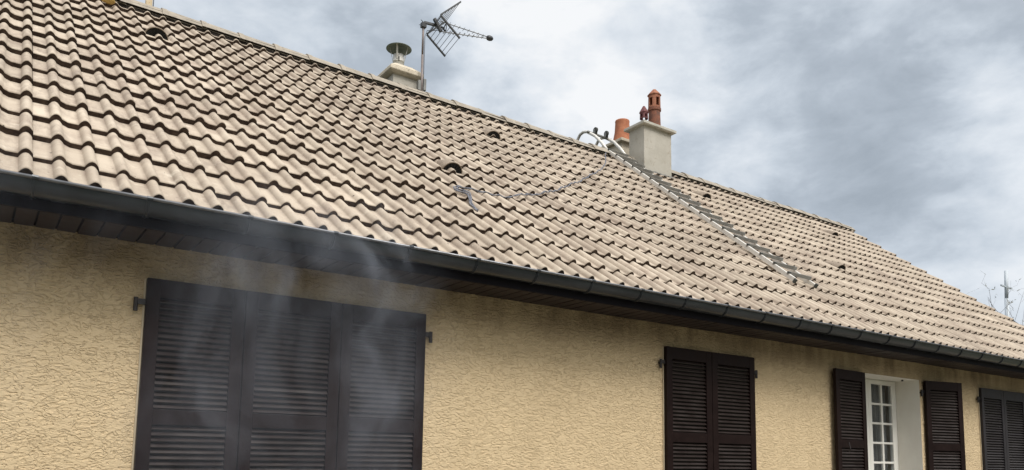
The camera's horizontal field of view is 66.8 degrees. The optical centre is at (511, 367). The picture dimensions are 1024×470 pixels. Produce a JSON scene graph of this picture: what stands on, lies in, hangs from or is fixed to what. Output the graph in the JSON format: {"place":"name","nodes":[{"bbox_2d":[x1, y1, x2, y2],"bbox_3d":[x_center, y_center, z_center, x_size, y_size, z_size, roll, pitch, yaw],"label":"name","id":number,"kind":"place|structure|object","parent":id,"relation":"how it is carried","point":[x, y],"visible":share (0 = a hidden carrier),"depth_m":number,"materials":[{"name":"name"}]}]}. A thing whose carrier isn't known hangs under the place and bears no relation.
{"place":"outdoors","nodes":[
{"label":"outdoors","id":0,"kind":"place"},
{"bbox_2d":[136,0,1023,324],"label":"sky","id":1,"kind":"structure","parent":0,"point":[898,123],"materials":[{"name":"grey"}]},
{"label":"ground","id":2,"kind":"structure","parent":0,"visible":0},
{"bbox_2d":[0,0,1023,469],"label":"house","id":3,"kind":"structure","parent":2,"relation":"on","point":[220,248],"depth_m":5.82,"materials":[{"name":"tile"}]},
{"bbox_2d":[102,0,115,4],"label":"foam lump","id":4,"kind":"object","parent":3,"relation":"on","point":[110,2],"visible":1,"depth_m":7.74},
{"bbox_2d":[145,0,153,5],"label":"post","id":5,"kind":"object","parent":3,"relation":"attached to","point":[149,2],"visible":0.35,"depth_m":8.16,"materials":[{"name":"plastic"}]},
{"bbox_2d":[416,1,492,91],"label":"television antenna","id":6,"kind":"object","parent":3,"relation":"on","point":[421,83],"visible":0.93,"depth_m":10.27,"materials":[{"name":"grey metal"}]},
{"bbox_2d":[453,152,605,211],"bbox_3d":[0.591,-2.244,8.932,0.411,2.614,5.414,-2,-7,21],"label":"rope","id":7,"kind":"object","parent":3,"relation":"on","point":[466,193],"visible":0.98,"depth_m":6.90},
{"bbox_2d":[576,127,817,287],"bbox_3d":[2.241,-2.316,10.582,0.501,3.232,4.268,5,-8,-30],"label":"roof ladder","id":8,"kind":"object","parent":3,"relation":"attached to","point":[776,264],"visible":0.95,"depth_m":9.99,"materials":[{"name":"metal"}]},
{"bbox_2d":[865,378,903,469],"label":"window","id":9,"kind":"structure","parent":3,"relation":"in","point":[882,437],"depth_m":9.11,"materials":[{"name":"white paint"}]},
{"bbox_2d":[969,273,1023,325],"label":"bare tree","id":10,"kind":"object","parent":2,"relation":"on","point":[1007,302],"visible":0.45,"depth_m":30.90,"materials":[{"name":"grey plant"}]},
{"bbox_2d":[1000,270,1011,316],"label":"metal mast","id":11,"kind":"object","parent":2,"relation":"on","point":[1005,285],"visible":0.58,"depth_m":40.47,"materials":[{"name":"white metal"}]}
]}

